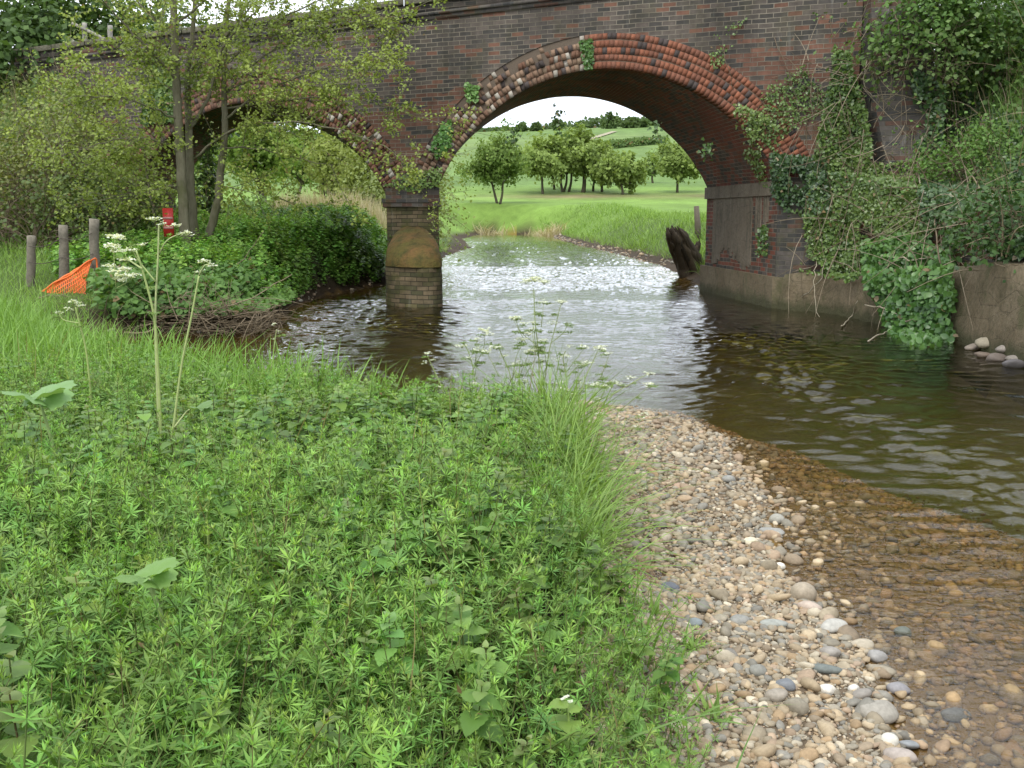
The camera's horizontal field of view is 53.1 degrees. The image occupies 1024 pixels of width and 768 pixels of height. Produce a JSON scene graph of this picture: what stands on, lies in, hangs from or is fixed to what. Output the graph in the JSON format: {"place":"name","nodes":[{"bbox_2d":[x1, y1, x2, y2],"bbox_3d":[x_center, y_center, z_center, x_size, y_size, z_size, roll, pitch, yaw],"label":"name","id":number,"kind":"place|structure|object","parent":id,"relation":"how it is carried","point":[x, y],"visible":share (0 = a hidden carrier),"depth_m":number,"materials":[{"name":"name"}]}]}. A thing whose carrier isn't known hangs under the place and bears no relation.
{"place":"outdoors","nodes":[
{"label":"outdoors","id":0,"kind":"place"},
{"bbox_2d":[0,0,1005,131],"label":"sky","id":1,"kind":"structure","parent":0,"point":[575,108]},
{"bbox_2d":[0,20,1023,767],"bbox_3d":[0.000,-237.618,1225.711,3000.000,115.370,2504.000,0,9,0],"label":"ground","id":2,"kind":"structure","parent":0,"point":[526,206],"depth_m":11.99,"materials":[{"name":"plant"}]},
{"bbox_2d":[0,380,76,463],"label":"hogweed","id":3,"kind":"object","parent":2,"relation":"on","point":[57,395],"visible":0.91,"depth_m":3.97,"materials":[{"name":"green plant"}]},
{"bbox_2d":[0,114,123,236],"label":"hawthorn bush","id":4,"kind":"object","parent":2,"relation":"on","point":[15,172],"visible":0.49,"depth_m":18.04,"materials":[{"name":"green plant"}]},
{"bbox_2d":[26,218,100,288],"bbox_3d":[-5.930,-1.671,13.502,1.026,1.016,0.148,0,9,0],"label":"fence","id":5,"kind":"object","parent":2,"relation":"on","point":[63,239],"visible":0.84,"depth_m":13.45,"materials":[{"name":"grey wood"}]},
{"bbox_2d":[43,258,97,293],"bbox_3d":[-5.778,-1.183,13.260,0.793,0.889,0.361,-2,10,-13],"label":"netting","id":6,"kind":"object","parent":5,"relation":"hanging from","point":[85,266],"visible":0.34,"depth_m":13.29,"materials":[{"name":"orange plastic"}]},
{"bbox_2d":[50,299,92,403],"bbox_3d":[-2.278,-0.049,5.295,0.289,0.789,0.111,7,12,37],"label":"cow parsley","id":7,"kind":"object","parent":2,"relation":"on","point":[88,379],"visible":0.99,"depth_m":5.24,"materials":[{"name":"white plant"}]},
{"bbox_2d":[0,59,174,200],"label":"hawthorn bush","id":8,"kind":"object","parent":2,"relation":"on","point":[74,138],"visible":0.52,"depth_m":18.48,"materials":[{"name":"green plant"}]},
{"bbox_2d":[0,140,177,255],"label":"elder bush","id":9,"kind":"object","parent":2,"relation":"on","point":[35,222],"visible":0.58,"depth_m":17.24,"materials":[{"name":"green plant"}]},
{"bbox_2d":[0,0,230,146],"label":"tree","id":10,"kind":"object","parent":2,"relation":"on","point":[35,24],"visible":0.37,"depth_m":21.89,"materials":[{"name":"green plant"}]},
{"bbox_2d":[0,57,234,240],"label":"bush","id":11,"kind":"object","parent":2,"relation":"on","point":[26,83],"visible":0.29,"depth_m":20.62,"materials":[{"name":"green plant"}]},
{"bbox_2d":[36,148,199,244],"bbox_3d":[-6.906,-2.959,17.627,3.109,2.197,2.170,-2,10,-13],"label":"elder bush","id":12,"kind":"object","parent":2,"relation":"on","point":[110,226],"visible":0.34,"depth_m":17.39,"materials":[{"name":"green plant"}]},
{"bbox_2d":[103,233,141,311],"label":"cow parsley","id":13,"kind":"object","parent":2,"relation":"on","point":[120,270],"visible":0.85,"depth_m":12.31,"materials":[{"name":"white plant"}]},
{"bbox_2d":[88,128,164,233],"bbox_3d":[-6.418,-3.323,17.089,1.231,1.862,0.926,-5,10,-27],"label":"sapling","id":14,"kind":"object","parent":2,"relation":"on","point":[141,159],"visible":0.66,"depth_m":17.07,"materials":[{"name":"green plant"}]},
{"bbox_2d":[29,124,242,226],"bbox_3d":[-6.814,-3.590,18.386,3.700,2.078,2.513,-3,10,-19],"label":"hawthorn bush","id":15,"kind":"object","parent":2,"relation":"on","point":[165,192],"visible":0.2,"depth_m":18.15,"materials":[{"name":"green plant"}]},
{"bbox_2d":[113,242,163,472],"bbox_3d":[-1.610,-0.071,4.444,0.174,1.077,0.190,-6,11,-32],"label":"cow parsley","id":16,"kind":"object","parent":2,"relation":"on","point":[153,313],"visible":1,"depth_m":4.41,"materials":[{"name":"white plant"}]},
{"bbox_2d":[112,557,178,695],"bbox_3d":[-0.837,0.626,2.389,0.134,0.432,0.153,0,9,0],"label":"hogweed","id":17,"kind":"object","parent":2,"relation":"on","point":[163,573],"visible":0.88,"depth_m":2.36,"materials":[{"name":"green plant"}]},
{"bbox_2d":[109,217,193,434],"bbox_3d":[-1.608,-0.149,4.602,0.395,1.194,0.186,0,9,0],"label":"cow parsley","id":18,"kind":"object","parent":2,"relation":"on","point":[185,233],"visible":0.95,"depth_m":4.57,"materials":[{"name":"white plant"}]},
{"bbox_2d":[162,208,173,241],"bbox_3d":[-5.369,-2.251,16.061,0.160,1.000,0.062,0,9,0],"label":"warning board","id":19,"kind":"object","parent":2,"relation":"on","point":[168,218],"visible":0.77,"depth_m":15.99,"materials":[{"name":"red paint"}]},
{"bbox_2d":[74,0,278,182],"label":"tree","id":20,"kind":"object","parent":2,"relation":"on","point":[186,25],"depth_m":24.60,"materials":[{"name":"green plant"}]},
{"bbox_2d":[80,250,297,318],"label":"brambles","id":21,"kind":"object","parent":2,"relation":"on","point":[181,279],"visible":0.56,"depth_m":12.99,"materials":[{"name":"green plant"}]},
{"bbox_2d":[170,258,217,498],"bbox_3d":[-1.187,0.033,3.978,0.263,1.030,0.186,5,10,27],"label":"cow parsley","id":22,"kind":"object","parent":2,"relation":"on","point":[203,261],"visible":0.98,"depth_m":3.94,"materials":[{"name":"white plant"}]},
{"bbox_2d":[59,267,334,353],"bbox_3d":[-3.918,-0.809,12.650,3.488,1.322,2.416,0,9,0],"label":"brushwood","id":23,"kind":"object","parent":2,"relation":"on","point":[255,321],"visible":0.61,"depth_m":12.46,"materials":[{"name":"brown wood"}]},
{"bbox_2d":[188,400,213,449],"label":"hogweed","id":24,"kind":"object","parent":2,"relation":"on","point":[207,406],"visible":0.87,"depth_m":4.38,"materials":[{"name":"green plant"}]},
{"bbox_2d":[44,202,386,307],"bbox_3d":[-5.003,-3.049,21.884,4.556,1.776,16.537,0,9,0],"label":"nettle bed","id":25,"kind":"object","parent":2,"relation":"on","point":[331,222],"visible":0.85,"depth_m":17.64,"materials":[{"name":"green plant"}]},
{"bbox_2d":[194,136,252,198],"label":"woodland tree","id":26,"kind":"object","parent":2,"relation":"on","point":[195,171],"visible":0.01,"depth_m":49.63,"materials":[{"name":"green plant"}]},
{"bbox_2d":[0,202,449,322],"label":"bank grass","id":27,"kind":"structure","parent":2,"relation":"on","point":[22,265],"depth_m":14.24,"materials":[{"name":"green plant"}]},
{"bbox_2d":[1,0,494,259],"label":"alder tree","id":28,"kind":"object","parent":2,"relation":"on","point":[187,202],"visible":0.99,"depth_m":15.98,"materials":[{"name":"green plant"}]},
{"bbox_2d":[199,123,304,203],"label":"woodland tree","id":29,"kind":"object","parent":2,"relation":"on","point":[267,159],"visible":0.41,"depth_m":44.38,"materials":[{"name":"green plant"}]},
{"bbox_2d":[221,189,290,213],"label":"bush","id":30,"kind":"object","parent":2,"relation":"on","point":[252,203],"visible":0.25,"depth_m":38.88,"materials":[{"name":"green plant"}]},
{"bbox_2d":[265,123,335,197],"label":"woodland tree","id":31,"kind":"object","parent":2,"relation":"on","point":[298,176],"visible":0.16,"depth_m":72.97,"materials":[{"name":"green plant"}]},
{"bbox_2d":[264,184,386,234],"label":"dry grass","id":32,"kind":"structure","parent":2,"relation":"on","point":[376,211],"depth_m":27.05,"materials":[{"name":"beige plant"}]},
{"bbox_2d":[293,124,366,203],"bbox_3d":[-5.888,-7.488,35.170,3.265,4.108,3.607,0,9,0],"label":"woodland tree","id":33,"kind":"object","parent":2,"relation":"on","point":[327,137],"visible":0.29,"depth_m":34.72,"materials":[{"name":"green plant"}]},
{"bbox_2d":[0,330,683,767],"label":"nettles","id":34,"kind":"object","parent":2,"relation":"on","point":[468,724],"visible":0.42,"depth_m":3.33,"materials":[{"name":"green plant"}]},
{"bbox_2d":[324,142,386,211],"bbox_3d":[-4.521,-6.827,31.721,3.125,4.163,3.872,4,10,21],"label":"woodland tree","id":35,"kind":"object","parent":2,"relation":"on","point":[347,175],"visible":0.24,"depth_m":31.67,"materials":[{"name":"green plant"}]},
{"bbox_2d":[0,325,729,767],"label":"goosegrass","id":36,"kind":"object","parent":2,"relation":"on","point":[156,713],"visible":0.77,"depth_m":2.70,"materials":[{"name":"green plant"}]},
{"bbox_2d":[0,282,791,767],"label":"grass","id":37,"kind":"structure","parent":2,"relation":"on","point":[28,328],"depth_m":4.78,"materials":[{"name":"green plant"}]},
{"bbox_2d":[308,137,487,248],"bbox_3d":[-3.615,-7.593,36.030,5.783,6.140,5.268,-8,12,-40],"label":"willow","id":38,"kind":"object","parent":2,"relation":"on","point":[451,178],"visible":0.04,"depth_m":36.54,"materials":[{"name":"green plant"}]},
{"bbox_2d":[330,153,504,262],"bbox_3d":[-3.054,-5.689,30.489,4.459,5.405,4.644,4,10,25],"label":"willow bush","id":39,"kind":"object","parent":2,"relation":"on","point":[375,189],"visible":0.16,"depth_m":30.24,"materials":[{"name":"green plant"}]},
{"bbox_2d":[240,114,654,137],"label":"treeline","id":40,"kind":"object","parent":2,"relation":"on","point":[593,123],"visible":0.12,"depth_m":451.99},
{"bbox_2d":[455,327,494,394],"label":"cow parsley","id":41,"kind":"object","parent":2,"relation":"on","point":[475,351],"visible":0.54,"depth_m":6.59,"materials":[{"name":"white plant"}]},
{"bbox_2d":[14,0,941,339],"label":"brick bridge","id":42,"kind":"structure","parent":2,"relation":"on","point":[652,60],"depth_m":17.34,"materials":[{"name":"brown brick"}]},
{"bbox_2d":[71,22,112,41],"bbox_3d":[-8.890,-7.317,21.656,0.894,0.646,0.208,0,9,0],"label":"rail fence","id":43,"kind":"object","parent":42,"relation":"on","point":[109,33],"visible":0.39,"depth_m":21.61,"materials":[{"name":"grey wood"}]},
{"bbox_2d":[139,56,173,126],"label":"ivy","id":44,"kind":"object","parent":42,"relation":"attached to","point":[158,93],"visible":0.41,"depth_m":20.27,"materials":[{"name":"green plant"}]},
{"bbox_2d":[194,121,235,218],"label":"ivy","id":45,"kind":"object","parent":42,"relation":"attached to","point":[206,160],"visible":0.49,"depth_m":20.99,"materials":[{"name":"green plant"}]},
{"bbox_2d":[383,167,442,192],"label":"ivy","id":46,"kind":"object","parent":42,"relation":"attached to","point":[433,179],"visible":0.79,"depth_m":18.32,"materials":[{"name":"green plant"}]},
{"bbox_2d":[429,119,453,159],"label":"ivy","id":47,"kind":"object","parent":42,"relation":"attached to","point":[441,136],"visible":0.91,"depth_m":18.07,"materials":[{"name":"green plant"}]},
{"bbox_2d":[463,82,479,103],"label":"ivy","id":48,"kind":"object","parent":42,"relation":"attached to","point":[469,91],"visible":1,"depth_m":17.73,"materials":[{"name":"green plant"}]},
{"bbox_2d":[578,38,594,70],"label":"ivy","id":49,"kind":"object","parent":42,"relation":"attached to","point":[586,49],"visible":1,"depth_m":16.87,"materials":[{"name":"green plant"}]},
{"bbox_2d":[732,104,783,187],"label":"ivy","id":50,"kind":"object","parent":42,"relation":"attached to","point":[760,119],"visible":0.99,"depth_m":16.03,"materials":[{"name":"green plant"}]},
{"bbox_2d":[755,224,768,256],"bbox_3d":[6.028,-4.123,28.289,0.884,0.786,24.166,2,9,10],"label":"ivy","id":51,"kind":"object","parent":42,"relation":"attached to","point":[763,232],"visible":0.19,"depth_m":16.79,"materials":[{"name":"green plant"}]},
{"bbox_2d":[709,12,832,152],"bbox_3d":[3.981,-4.609,15.857,1.922,2.124,0.200,4,10,22],"label":"ivy","id":52,"kind":"object","parent":42,"relation":"attached to","point":[786,108],"visible":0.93,"depth_m":15.80,"materials":[{"name":"green plant"}]},
{"bbox_2d":[768,152,832,217],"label":"ivy","id":53,"kind":"object","parent":42,"relation":"attached to","point":[778,173],"visible":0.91,"depth_m":15.76,"materials":[{"name":"green plant"}]},
{"bbox_2d":[801,32,873,267],"bbox_3d":[4.994,-3.466,15.293,0.732,3.525,1.356,-5,11,-29],"label":"ivy","id":54,"kind":"object","parent":42,"relation":"attached to","point":[832,170],"visible":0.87,"depth_m":15.37,"materials":[{"name":"green plant"}]},
{"bbox_2d":[453,111,534,203],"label":"riverside tree","id":55,"kind":"object","parent":2,"relation":"on","point":[498,165],"visible":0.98,"depth_m":87.49,"materials":[{"name":"green plant"}]},
{"bbox_2d":[480,322,546,394],"bbox_3d":[0.007,-0.014,6.363,0.420,0.765,0.200,0,9,0],"label":"cow parsley","id":56,"kind":"object","parent":2,"relation":"on","point":[527,352],"visible":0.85,"depth_m":6.35,"materials":[{"name":"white plant"}]},
{"bbox_2d":[473,219,569,235],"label":"dry grass","id":57,"kind":"structure","parent":2,"relation":"on","point":[554,231],"depth_m":78.93,"materials":[{"name":"beige plant"}]},
{"bbox_2d":[509,276,551,399],"bbox_3d":[0.115,-0.158,6.379,0.268,1.035,0.227,2,9,10],"label":"cow parsley","id":58,"kind":"object","parent":2,"relation":"on","point":[515,318],"visible":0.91,"depth_m":6.33,"materials":[{"name":"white plant"}]},
{"bbox_2d":[515,128,580,193],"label":"meadow tree","id":59,"kind":"object","parent":2,"relation":"on","point":[546,157],"visible":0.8,"depth_m":108.21,"materials":[{"name":"green plant"}]},
{"bbox_2d":[533,300,588,395],"bbox_3d":[0.304,-0.094,6.496,0.373,0.880,0.258,0,9,0],"label":"cow parsley","id":60,"kind":"object","parent":2,"relation":"on","point":[582,346],"visible":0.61,"depth_m":6.46,"materials":[{"name":"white plant"}]},
{"bbox_2d":[527,123,595,191],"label":"meadow tree","id":61,"kind":"object","parent":2,"relation":"on","point":[572,159],"visible":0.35,"depth_m":110.97,"materials":[{"name":"green plant"}]},
{"bbox_2d":[538,695,594,756],"bbox_3d":[0.117,0.819,2.315,0.121,0.244,0.110,-8,12,-42],"label":"garlic mustard","id":62,"kind":"object","parent":2,"relation":"on","point":[566,722],"visible":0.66,"depth_m":2.30,"materials":[{"name":"green plant"}]},
{"bbox_2d":[550,351,587,407],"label":"cow parsley","id":63,"kind":"object","parent":2,"relation":"on","point":[580,364],"visible":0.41,"depth_m":6.47,"materials":[{"name":"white plant"}]},
{"bbox_2d":[555,122,612,192],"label":"meadow tree","id":64,"kind":"object","parent":2,"relation":"on","point":[590,151],"visible":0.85,"depth_m":111.33,"materials":[{"name":"green plant"}]},
{"bbox_2d":[569,345,613,425],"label":"cow parsley","id":65,"kind":"object","parent":2,"relation":"on","point":[592,362],"visible":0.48,"depth_m":6.37,"materials":[{"name":"white plant"}]},
{"bbox_2d":[581,141,620,191],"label":"meadow tree","id":66,"kind":"object","parent":2,"relation":"on","point":[612,151],"visible":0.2,"depth_m":111.45,"materials":[{"name":"green plant"}]},
{"bbox_2d":[601,111,621,128],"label":"hill tree","id":67,"kind":"object","parent":2,"relation":"on","point":[611,121],"visible":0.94,"depth_m":416.43,"materials":[{"name":"green plant"}]},
{"bbox_2d":[586,150,648,194],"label":"meadow tree","id":68,"kind":"object","parent":2,"relation":"on","point":[626,170],"visible":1,"depth_m":107.81,"materials":[{"name":"green plant"}]},
{"bbox_2d":[539,200,706,272],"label":"bank grass","id":69,"kind":"structure","parent":2,"relation":"on","point":[646,214],"depth_m":48.70,"materials":[{"name":"green plant"}]},
{"bbox_2d":[587,347,658,431],"bbox_3d":[0.636,0.101,6.651,0.608,0.688,0.264,0,9,0],"label":"cow parsley","id":70,"kind":"object","parent":2,"relation":"on","point":[634,382],"visible":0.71,"depth_m":6.62,"materials":[{"name":"white plant"}]},
{"bbox_2d":[601,135,670,148],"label":"hedge","id":71,"kind":"object","parent":2,"relation":"on","point":[631,142],"visible":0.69,"depth_m":258.61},
{"bbox_2d":[644,146,658,182],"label":"meadow tree","id":72,"kind":"object","parent":2,"relation":"on","point":[652,172],"visible":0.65,"depth_m":132.73,"materials":[{"name":"green plant"}]},
{"bbox_2d":[649,138,701,192],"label":"meadow tree","id":73,"kind":"object","parent":2,"relation":"on","point":[677,163],"visible":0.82,"depth_m":110.57,"materials":[{"name":"green plant"}]},
{"bbox_2d":[665,225,704,277],"bbox_3d":[4.217,-3.053,24.620,1.377,1.516,0.677,-3,10,-19],"label":"tree stump","id":74,"kind":"object","parent":2,"relation":"on","point":[684,250],"visible":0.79,"depth_m":24.38,"materials":[{"name":"brown wood"}]},
{"bbox_2d":[694,206,700,240],"bbox_3d":[5.649,-4.773,31.196,0.264,1.290,0.198,0,9,0],"label":"stake","id":75,"kind":"object","parent":2,"relation":"on","point":[697,221],"visible":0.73,"depth_m":31.11,"materials":[{"name":"grey wood"}]},
{"bbox_2d":[692,678,749,725],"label":"weed tuft","id":76,"kind":"object","parent":2,"relation":"on","point":[715,708],"visible":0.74,"depth_m":2.89,"materials":[{"name":"green plant"}]},
{"bbox_2d":[749,664,766,675],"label":"cobble","id":77,"kind":"object","parent":2,"relation":"on","point":[757,669],"visible":0.97,"depth_m":3.17,"materials":[{"name":"stone"}]},
{"bbox_2d":[820,618,847,632],"bbox_3d":[1.124,0.846,3.583,0.104,0.046,0.073,0,9,0],"label":"cobble","id":78,"kind":"object","parent":2,"relation":"on","point":[831,625],"visible":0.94,"depth_m":3.56,"materials":[{"name":"stone"}]},
{"bbox_2d":[860,700,898,724],"bbox_3d":[1.067,0.956,2.979,0.115,0.057,0.085,0,9,0],"label":"cobble","id":79,"kind":"object","parent":2,"relation":"on","point":[886,710],"visible":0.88,"depth_m":2.96,"materials":[{"name":"stone"}]},
{"bbox_2d":[762,0,1023,345],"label":"dry creeper stems","id":80,"kind":"object","parent":2,"relation":"on","point":[873,161],"visible":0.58,"depth_m":14.68,"materials":[{"name":"plant"}]},
{"bbox_2d":[775,177,1023,405],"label":"wing wall","id":81,"kind":"structure","parent":2,"relation":"on","point":[995,304],"depth_m":11.83,"materials":[{"name":"concrete"}]},
{"bbox_2d":[790,208,867,282],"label":"ivy","id":82,"kind":"object","parent":81,"relation":"attached to","point":[838,272],"visible":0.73,"depth_m":15.32,"materials":[{"name":"green plant"}]},
{"bbox_2d":[849,159,926,244],"bbox_3d":[5.442,-2.484,14.324,0.993,1.407,2.816,0,9,0],"label":"ivy","id":83,"kind":"object","parent":81,"relation":"attached to","point":[871,206],"visible":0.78,"depth_m":14.15,"materials":[{"name":"green plant"}]},
{"bbox_2d":[860,230,958,348],"bbox_3d":[5.038,-1.265,13.004,0.802,1.358,3.727,1,9,7],"label":"ivy","id":84,"kind":"object","parent":81,"relation":"attached to","point":[919,317],"visible":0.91,"depth_m":12.77,"materials":[{"name":"green plant"}]},
{"bbox_2d":[909,70,1023,269],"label":"ivy","id":85,"kind":"object","parent":81,"relation":"attached to","point":[933,190],"visible":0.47,"depth_m":13.11,"materials":[{"name":"green plant"}]},
{"bbox_2d":[813,0,1023,129],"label":"shrub","id":86,"kind":"object","parent":2,"relation":"on","point":[956,64],"visible":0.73,"depth_m":14.38,"materials":[{"name":"green plant"}]},
{"bbox_2d":[847,0,1022,85],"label":"shrub","id":87,"kind":"object","parent":2,"relation":"on","point":[939,19],"visible":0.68,"depth_m":14.25,"materials":[{"name":"green plant"}]},
{"bbox_2d":[855,0,1023,256],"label":"bank undergrowth","id":88,"kind":"object","parent":2,"relation":"on","point":[1001,98],"visible":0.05,"depth_m":14.16,"materials":[{"name":"green plant"}]},
{"bbox_2d":[857,102,1023,193],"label":"shrub","id":89,"kind":"object","parent":2,"relation":"on","point":[967,156],"visible":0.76,"depth_m":13.55,"materials":[{"name":"green plant"}]},
{"bbox_2d":[878,0,1023,141],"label":"shrub","id":90,"kind":"object","parent":2,"relation":"on","point":[1011,38],"visible":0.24,"depth_m":14.64,"materials":[{"name":"green plant"}]},
{"bbox_2d":[928,152,1023,282],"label":"shrub","id":91,"kind":"object","parent":2,"relation":"on","point":[977,229],"visible":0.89,"depth_m":10.89,"materials":[{"name":"green plant"}]},
{"bbox_2d":[1002,359,1023,368],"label":"rock","id":92,"kind":"object","parent":2,"relation":"on","point":[1015,363],"visible":1,"depth_m":9.91,"materials":[{"name":"stone"}]},
{"bbox_2d":[110,234,1023,767],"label":"gravel","id":93,"kind":"structure","parent":0,"point":[764,576],"depth_m":3.86,"materials":[{"name":"gravel"}]},
{"bbox_2d":[615,635,655,670],"bbox_3d":[0.359,0.795,3.024,0.127,0.127,0.125,0,9,0],"label":"garlic mustard","id":94,"kind":"object","parent":93,"relation":"on","point":[649,651],"visible":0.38,"depth_m":3.01,"materials":[{"name":"green plant"}]},
{"bbox_2d":[630,583,686,621],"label":"weed tuft","id":95,"kind":"object","parent":93,"relation":"on","point":[657,612],"visible":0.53,"depth_m":3.56,"materials":[{"name":"green plant"}]},
{"bbox_2d":[656,620,720,657],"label":"weed tuft","id":96,"kind":"object","parent":93,"relation":"on","point":[691,642],"visible":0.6,"depth_m":3.32,"materials":[{"name":"green plant"}]},
{"bbox_2d":[764,688,787,701],"bbox_3d":[0.782,0.925,3.034,0.071,0.042,0.058,0,9,0],"label":"cobble","id":97,"kind":"object","parent":93,"relation":"on","point":[777,694],"visible":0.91,"depth_m":3.02,"materials":[{"name":"stone"}]},
{"bbox_2d":[776,678,795,690],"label":"cobble","id":98,"kind":"object","parent":93,"relation":"on","point":[787,684],"visible":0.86,"depth_m":3.09,"materials":[{"name":"stone"}]},
{"bbox_2d":[790,582,816,600],"bbox_3d":[1.105,0.792,3.879,0.103,0.083,0.110,0,9,0],"label":"cobble","id":99,"kind":"object","parent":93,"relation":"on","point":[804,590],"visible":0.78,"depth_m":3.84,"materials":[{"name":"stone"}]},
{"bbox_2d":[813,663,842,673],"bbox_3d":[0.993,0.902,3.239,0.110,0.033,0.054,3,10,18],"label":"cobble","id":100,"kind":"object","parent":93,"relation":"on","point":[821,668],"visible":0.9,"depth_m":3.22,"materials":[{"name":"stone"}]},
{"bbox_2d":[851,638,873,648],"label":"cobble","id":101,"kind":"object","parent":93,"relation":"on","point":[864,643],"visible":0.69,"depth_m":3.47,"materials":[{"name":"stone"}]},
{"bbox_2d":[867,649,887,663],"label":"cobble","id":102,"kind":"object","parent":93,"relation":"on","point":[876,656],"visible":0.94,"depth_m":3.39,"materials":[{"name":"stone"}]},
{"bbox_2d":[886,682,910,694],"bbox_3d":[1.198,0.946,3.174,0.073,0.039,0.056,0,9,0],"label":"cobble","id":103,"kind":"object","parent":93,"relation":"on","point":[892,687],"visible":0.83,"depth_m":3.16,"materials":[{"name":"stone"}]},
{"bbox_2d":[883,747,917,762],"bbox_3d":[1.034,0.993,2.727,0.082,0.042,0.064,0,9,0],"label":"cobble","id":104,"kind":"object","parent":93,"relation":"on","point":[894,753],"visible":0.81,"depth_m":2.71,"materials":[{"name":"stone"}]},
{"bbox_2d":[940,707,971,721],"bbox_3d":[1.319,0.983,3.039,0.098,0.032,0.058,0,9,0],"label":"cobble","id":105,"kind":"object","parent":93,"relation":"on","point":[954,714],"visible":0.99,"depth_m":3.02,"materials":[{"name":"stone"}]},
{"bbox_2d":[123,234,1023,582],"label":"river water","id":106,"kind":"structure","parent":0,"point":[491,246],"depth_m":14.40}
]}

